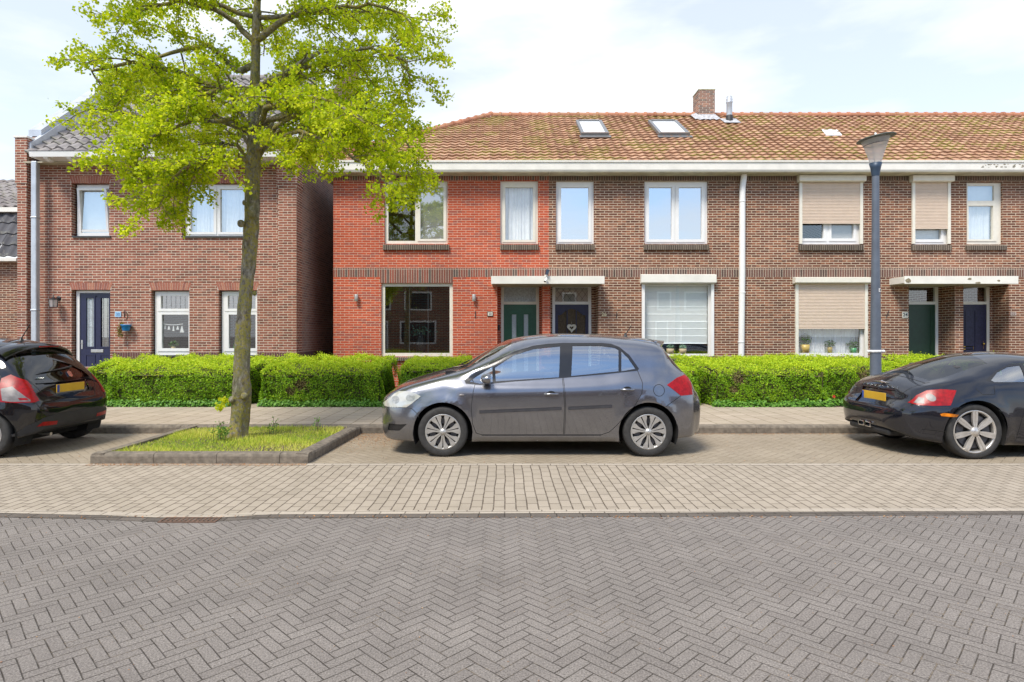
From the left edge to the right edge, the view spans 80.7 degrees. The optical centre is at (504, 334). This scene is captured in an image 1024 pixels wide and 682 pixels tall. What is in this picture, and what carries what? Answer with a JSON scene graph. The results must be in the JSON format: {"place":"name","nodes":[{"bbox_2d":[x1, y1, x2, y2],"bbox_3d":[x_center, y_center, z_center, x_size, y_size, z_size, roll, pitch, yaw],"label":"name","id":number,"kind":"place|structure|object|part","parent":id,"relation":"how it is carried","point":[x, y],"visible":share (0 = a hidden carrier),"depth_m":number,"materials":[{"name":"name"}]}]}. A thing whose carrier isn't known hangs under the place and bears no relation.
{"place":"outdoors","nodes":[
{"label":"outdoors","id":0,"kind":"place"},
{"bbox_2d":[113,425,346,451],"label":"grass","id":1,"kind":"structure","parent":0,"point":[279,439],"depth_m":8.13,"materials":[{"name":"green plant"}]},
{"bbox_2d":[209,421,230,440],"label":"weed","id":2,"kind":"object","parent":1,"relation":"on","point":[221,432],"visible":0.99,"depth_m":8.13,"materials":[{"name":"green plant"}]},
{"bbox_2d":[267,417,280,433],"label":"weed","id":3,"kind":"object","parent":1,"relation":"on","point":[272,427],"visible":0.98,"depth_m":8.69,"materials":[{"name":"green plant"}]},
{"bbox_2d":[312,417,320,430],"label":"weed","id":4,"kind":"object","parent":1,"relation":"on","point":[317,421],"visible":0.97,"depth_m":8.99,"materials":[{"name":"green plant"}]},
{"bbox_2d":[42,0,458,439],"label":"street tree","id":5,"kind":"object","parent":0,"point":[326,117],"visible":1,"depth_m":7.97,"materials":[{"name":"green plant"}]},
{"bbox_2d":[8,511,928,521],"bbox_3d":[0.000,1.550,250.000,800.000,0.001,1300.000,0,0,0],"label":"ground","id":6,"kind":"structure","parent":0,"point":[508,513],"depth_m":5.17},
{"bbox_2d":[0,179,16,337],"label":"brick house","id":7,"kind":"structure","parent":6,"relation":"on","point":[8,266],"depth_m":17.00,"materials":[{"name":"tile"}]},
{"bbox_2d":[13,51,361,370],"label":"brick house","id":8,"kind":"structure","parent":6,"relation":"on","point":[86,264],"depth_m":14.75,"materials":[{"name":"brick"}]},
{"bbox_2d":[49,295,60,307],"bbox_3d":[-10.929,-0.819,14.616,0.220,0.310,0.262,0,0,0],"label":"wall lantern","id":9,"kind":"object","parent":8,"relation":"attached to","point":[53,301],"depth_m":14.54,"materials":[{"name":"glass"}]},
{"bbox_2d":[77,185,108,235],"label":"window","id":10,"kind":"structure","parent":8,"relation":"in","point":[92,211],"depth_m":14.99,"materials":[{"name":"white paint"}]},
{"bbox_2d":[80,293,109,366],"bbox_3d":[-10.087,0.178,14.856,0.813,2.424,0.098,0,0,0],"label":"door","id":11,"kind":"structure","parent":8,"relation":"in","point":[92,351],"depth_m":14.87,"materials":[{"name":"blue paint"}]},
{"bbox_2d":[115,321,131,336],"bbox_3d":[-9.263,-0.122,14.623,0.352,0.405,0.251,0,0,0],"label":"wall planter","id":12,"kind":"object","parent":8,"relation":"attached to","point":[123,327],"visible":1,"depth_m":14.59,"materials":[{"name":"blue plastic"}]},
{"bbox_2d":[155,292,188,354],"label":"window","id":13,"kind":"structure","parent":8,"relation":"in","point":[159,311],"depth_m":14.83,"materials":[{"name":"white paint"}]},
{"bbox_2d":[168,340,178,347],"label":"potted plant","id":14,"kind":"object","parent":8,"relation":"on","point":[174,341],"visible":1,"depth_m":14.91,"materials":[{"name":"green plant"}]},
{"bbox_2d":[164,324,183,331],"bbox_3d":[-8.198,-0.169,14.910,0.512,0.220,0.017,0,0,0],"label":"window garland","id":15,"kind":"object","parent":8,"relation":"attached to","point":[181,330],"depth_m":14.90},
{"bbox_2d":[185,185,244,235],"bbox_3d":[-7.093,-3.066,14.919,1.574,1.278,0.169,0,0,0],"label":"window","id":16,"kind":"structure","parent":8,"relation":"in","point":[221,221],"depth_m":14.97,"materials":[{"name":"white paint"}]},
{"bbox_2d":[222,292,256,354],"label":"window","id":17,"kind":"structure","parent":8,"relation":"in","point":[226,312],"depth_m":14.83,"materials":[{"name":"white paint"}]},
{"bbox_2d":[316,111,604,387],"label":"brick house","id":18,"kind":"structure","parent":6,"relation":"on","point":[477,223],"depth_m":15.30,"materials":[{"name":"red brick"}]},
{"bbox_2d":[385,182,447,243],"bbox_3d":[-2.259,-3.108,15.389,1.602,1.590,0.091,0,0,0],"label":"window","id":19,"kind":"structure","parent":18,"relation":"in","point":[431,219],"depth_m":15.43,"materials":[{"name":"beige paint"}]},
{"bbox_2d":[382,283,452,355],"bbox_3d":[-2.235,-0.379,15.425,1.819,1.867,0.130,0,0,0],"label":"window","id":20,"kind":"structure","parent":18,"relation":"in","point":[384,285],"depth_m":15.36,"materials":[{"name":"beige paint"}]},
{"bbox_2d":[408,325,437,352],"bbox_3d":[-2.245,0.123,15.788,0.918,0.824,0.563,0,0,-30],"label":"flower vase","id":21,"kind":"object","parent":18,"relation":"in","point":[420,345],"visible":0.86,"depth_m":15.71,"materials":[{"name":"glass"}]},
{"bbox_2d":[500,181,537,243],"bbox_3d":[0.364,-3.114,15.429,0.958,1.602,0.170,0,0,0],"label":"window","id":22,"kind":"structure","parent":18,"relation":"in","point":[518,199],"depth_m":15.47,"materials":[{"name":"beige paint"}]},
{"bbox_2d":[504,304,535,372],"bbox_3d":[0.398,0.267,15.806,0.855,2.126,0.048,0,0,0],"label":"door","id":23,"kind":"structure","parent":18,"relation":"in","point":[519,319],"depth_m":15.80,"materials":[{"name":"green paint"}]},
{"bbox_2d":[544,269,548,281],"bbox_3d":[1.017,-1.440,14.636,0.125,0.336,0.168,0,0,11],"label":"security camera","id":24,"kind":"object","parent":18,"relation":"attached to","point":[546,273],"visible":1,"depth_m":14.64,"materials":[{"name":"white paint"}]},
{"bbox_2d":[0,465,1023,513],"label":"paver strip","id":25,"kind":"object","parent":6,"relation":"on","point":[194,489],"visible":1,"depth_m":6.03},
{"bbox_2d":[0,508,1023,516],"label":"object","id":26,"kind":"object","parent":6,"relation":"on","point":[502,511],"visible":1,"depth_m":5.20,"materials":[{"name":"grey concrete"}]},
{"bbox_2d":[0,463,1023,464],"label":"bay edge row","id":27,"kind":"object","parent":6,"relation":"on","point":[565,464],"visible":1,"depth_m":7.09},
{"bbox_2d":[541,112,747,368],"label":"brick house","id":28,"kind":"structure","parent":6,"relation":"on","point":[646,220],"depth_m":15.30,"materials":[{"name":"brown brick"}]},
{"bbox_2d":[567,322,575,332],"bbox_3d":[1.748,-0.202,15.773,0.244,0.289,0.053,0,0,0],"label":"heart wreath","id":29,"kind":"object","parent":28,"relation":"attached to","point":[571,325],"visible":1,"depth_m":15.76,"materials":[{"name":"white wicker"}]},
{"bbox_2d":[555,304,588,367],"bbox_3d":[1.754,0.267,15.815,0.880,2.126,0.030,0,0,0],"label":"door","id":30,"kind":"structure","parent":28,"relation":"in","point":[578,314],"depth_m":15.80,"materials":[{"name":"blue paint"}]},
{"bbox_2d":[556,182,593,243],"bbox_3d":[1.783,-3.108,15.382,0.964,1.590,0.076,0,0,0],"label":"window","id":31,"kind":"structure","parent":28,"relation":"in","point":[574,200],"depth_m":15.39,"materials":[{"name":"white paint"}]},
{"bbox_2d":[666,344,673,352],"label":"potted plant","id":32,"kind":"object","parent":28,"relation":"on","point":[669,350],"visible":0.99,"depth_m":15.37,"materials":[{"name":"green plant"}]},
{"bbox_2d":[645,182,706,243],"bbox_3d":[4.355,-3.108,15.382,1.614,1.590,0.076,0,0,0],"label":"window","id":33,"kind":"structure","parent":28,"relation":"in","point":[675,212],"depth_m":15.39,"materials":[{"name":"white paint"}]},
{"bbox_2d":[645,284,710,355],"bbox_3d":[4.385,-0.386,15.410,1.807,1.879,0.100,0,0,0],"label":"front window","id":34,"kind":"structure","parent":28,"relation":"in","point":[674,313],"depth_m":15.45,"materials":[{"name":"white paint"}]},
{"bbox_2d":[679,345,686,352],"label":"potted plant","id":35,"kind":"object","parent":28,"relation":"on","point":[681,350],"visible":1,"depth_m":15.36,"materials":[{"name":"green plant"}]},
{"bbox_2d":[662,89,1017,362],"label":"brick house","id":36,"kind":"structure","parent":6,"relation":"on","point":[802,173],"depth_m":15.30,"materials":[{"name":"brick"}]},
{"bbox_2d":[799,333,811,352],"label":"potted plant","id":37,"kind":"object","parent":36,"relation":"on","point":[804,348],"visible":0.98,"depth_m":15.41,"materials":[{"name":"green plant"}]},
{"bbox_2d":[824,340,834,352],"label":"potted plant","id":38,"kind":"object","parent":36,"relation":"on","point":[829,349],"visible":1,"depth_m":15.42,"materials":[{"name":"green plant"}]},
{"bbox_2d":[802,224,858,243],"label":"window","id":39,"kind":"structure","parent":36,"relation":"in","point":[831,233],"depth_m":15.36,"materials":[{"name":"white paint"}]},
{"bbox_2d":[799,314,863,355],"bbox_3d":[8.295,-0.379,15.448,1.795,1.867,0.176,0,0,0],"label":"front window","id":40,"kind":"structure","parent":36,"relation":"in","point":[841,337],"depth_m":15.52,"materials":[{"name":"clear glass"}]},
{"bbox_2d":[846,340,858,352],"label":"potted plant","id":41,"kind":"object","parent":36,"relation":"on","point":[852,348],"visible":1,"depth_m":15.42,"materials":[{"name":"green plant"}]},
{"bbox_2d":[909,304,934,357],"bbox_3d":[10.821,0.267,15.815,0.934,2.126,0.030,0,0,0],"label":"door","id":42,"kind":"structure","parent":36,"relation":"in","point":[921,316],"depth_m":15.81,"materials":[{"name":"green paint"}]},
{"bbox_2d":[915,198,946,243],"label":"window","id":43,"kind":"structure","parent":36,"relation":"in","point":[922,236],"depth_m":15.48,"materials":[{"name":"white paint"}]},
{"bbox_2d":[804,112,1023,353],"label":"brick house","id":44,"kind":"structure","parent":6,"relation":"on","point":[991,206],"depth_m":15.48,"materials":[{"name":"brown brick"}]},
{"bbox_2d":[963,304,985,351],"bbox_3d":[12.191,0.267,15.780,0.883,2.126,0.100,0,0,0],"label":"door","id":45,"kind":"structure","parent":44,"relation":"in","point":[974,315],"depth_m":15.79,"materials":[{"name":"blue paint"}]},
{"bbox_2d":[967,183,1000,243],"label":"window","id":46,"kind":"structure","parent":44,"relation":"in","point":[980,196],"depth_m":15.46,"materials":[{"name":"beige paint"}]},
{"bbox_2d":[230,402,711,406],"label":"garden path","id":47,"kind":"structure","parent":0,"point":[701,404],"depth_m":12.01,"materials":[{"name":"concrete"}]},
{"bbox_2d":[101,407,849,423],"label":"sidewalk","id":48,"kind":"structure","parent":0,"point":[373,415],"depth_m":10.52,"materials":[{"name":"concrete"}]},
{"bbox_2d":[856,132,896,388],"bbox_3d":[6.031,-0.939,9.780,0.564,4.699,0.570,0,0,0],"label":"street lamp","id":49,"kind":"object","parent":48,"relation":"on","point":[874,145],"visible":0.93,"depth_m":9.72,"materials":[{"name":"metal"}]},
{"bbox_2d":[0,515,1023,681],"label":"road","id":50,"kind":"structure","parent":0,"point":[931,598],"depth_m":3.48,"materials":[{"name":"grey brick"}]},
{"bbox_2d":[90,424,874,463],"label":"kerb","id":51,"kind":"structure","parent":50,"relation":"on","point":[309,454],"depth_m":8.07,"materials":[{"name":"concrete"}]},
{"bbox_2d":[0,511,1023,520],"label":"road gutter","id":52,"kind":"object","parent":50,"relation":"on","point":[101,517],"visible":1,"depth_m":5.09,"materials":[{"name":"grey concrete"}]},
{"bbox_2d":[157,517,221,522],"bbox_3d":[-2.595,1.534,4.965,0.470,0.024,0.130,0,0,0],"label":"drain grate","id":53,"kind":"object","parent":52,"relation":"on","point":[188,521],"visible":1,"depth_m":4.94,"materials":[{"name":"metal"}]},
{"bbox_2d":[0,433,1023,462],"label":"parking bay","id":54,"kind":"object","parent":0,"point":[768,448],"visible":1,"depth_m":7.90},
{"bbox_2d":[0,324,106,455],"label":"parked car","id":55,"kind":"object","parent":54,"relation":"on","point":[47,389],"visible":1,"depth_m":7.91,"materials":[{"name":"black paint"}]},
{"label":"rear window","id":56,"kind":"part","parent":55,"relation":"part of","materials":[{"name":"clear glass"}]},
{"bbox_2d":[1,406,1005,680],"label":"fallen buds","id":57,"kind":"object","parent":54,"relation":"on","point":[387,516],"visible":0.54,"depth_m":7.09,"materials":[{"name":"plant"}]},
{"bbox_2d":[382,325,700,455],"bbox_3d":[0.463,0.697,8.400,4.215,1.668,2.088,0,0,0],"label":"parked car","id":58,"kind":"object","parent":54,"relation":"on","point":[638,396],"visible":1,"depth_m":7.56,"materials":[{"name":"grey paint"}]},
{"bbox_3d":[0.163,0.901,7.540,1.165,0.708,0.135,0,0,0],"label":"front door","id":59,"kind":"part","parent":58,"relation":"part of","materials":[{"name":"grey paint"}]},
{"bbox_3d":[0.163,0.901,9.260,1.165,0.708,0.135,0,0,0],"label":"front door","id":60,"kind":"part","parent":58,"relation":"part of","materials":[{"name":"grey paint"}]},
{"bbox_3d":[1.233,0.855,9.245,0.984,0.800,0.122,0,0,1],"label":"rear door","id":61,"kind":"part","parent":58,"relation":"part of","materials":[{"name":"grey paint"}]},
{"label":"rear door","id":62,"kind":"part","parent":58,"relation":"part of","materials":[{"name":"grey paint"}]},
{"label":"rear window","id":63,"kind":"part","parent":58,"relation":"part of","materials":[{"name":"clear glass"}]},
{"bbox_2d":[843,351,1023,458],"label":"parked car","id":64,"kind":"object","parent":54,"relation":"on","point":[969,405],"visible":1,"depth_m":7.52,"materials":[{"name":"black paint"}]},
{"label":"rear window","id":65,"kind":"part","parent":64,"relation":"part of","materials":[{"name":"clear glass"}]},
{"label":"door","id":66,"kind":"part","parent":64,"relation":"part of","materials":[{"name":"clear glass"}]},
{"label":"door","id":67,"kind":"part","parent":64,"relation":"part of","materials":[{"name":"black paint"}]},
{"bbox_2d":[0,0,1023,257],"label":"sky","id":68,"kind":"structure","parent":0,"point":[516,56],"materials":[{"name":"white"}]},
{"label":"garden soil","id":69,"kind":"structure","parent":0,"visible":0},
{"bbox_2d":[88,353,170,400],"bbox_3d":[-8.398,0.925,13.277,1.328,1.028,1.894,0,0,0],"label":"hedge","id":70,"kind":"object","parent":69,"relation":"on","point":[98,372],"visible":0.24,"depth_m":12.66,"materials":[{"name":"green plant"}]},
{"bbox_2d":[105,350,299,402],"bbox_3d":[-6.278,0.903,12.856,3.309,1.100,2.145,0,0,0],"label":"hedge","id":71,"kind":"object","parent":69,"relation":"on","point":[185,377],"visible":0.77,"depth_m":12.00,"materials":[{"name":"green plant"}]},
{"bbox_2d":[258,351,397,404],"bbox_3d":[-3.649,0.903,12.875,2.536,1.087,2.188,0,0,0],"label":"hedge","id":72,"kind":"object","parent":69,"relation":"on","point":[295,377],"visible":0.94,"depth_m":12.00,"materials":[{"name":"green plant"}]},
{"bbox_2d":[396,353,473,385],"bbox_3d":[-1.410,0.918,13.047,1.581,1.050,1.958,0,0,0],"label":"hedge","id":73,"kind":"object","parent":69,"relation":"on","point":[414,367],"visible":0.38,"depth_m":12.48,"materials":[{"name":"green plant"}]},
{"bbox_2d":[107,396,842,406],"bbox_3d":[-0.400,1.317,11.925,15.212,0.243,0.501,0,0,0],"label":"ivy ground cover","id":74,"kind":"object","parent":69,"relation":"on","point":[377,403],"visible":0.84,"depth_m":11.81,"materials":[{"name":"green plant"}]},
{"bbox_2d":[675,360,700,402],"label":"hedge","id":75,"kind":"object","parent":69,"relation":"on","point":[691,373],"visible":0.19,"depth_m":12.04,"materials":[{"name":"green plant"}]},
{"bbox_2d":[670,351,828,404],"bbox_3d":[5.012,0.905,12.841,2.880,1.098,2.174,0,0,0],"label":"hedge","id":76,"kind":"object","parent":69,"relation":"on","point":[737,378],"visible":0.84,"depth_m":11.96,"materials":[{"name":"green plant"}]},
{"bbox_2d":[765,352,908,400],"bbox_3d":[7.199,0.919,13.299,2.568,1.058,2.106,0,0,0],"label":"hedge","id":77,"kind":"object","parent":69,"relation":"on","point":[845,375],"visible":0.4,"depth_m":12.46,"materials":[{"name":"green plant"}]},
{"bbox_2d":[882,351,1017,374],"bbox_3d":[10.252,0.909,13.234,2.962,1.088,1.993,0,0,0],"label":"hedge","id":78,"kind":"object","parent":69,"relation":"on","point":[904,358],"visible":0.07,"depth_m":13.80,"materials":[{"name":"green plant"}]}
]}

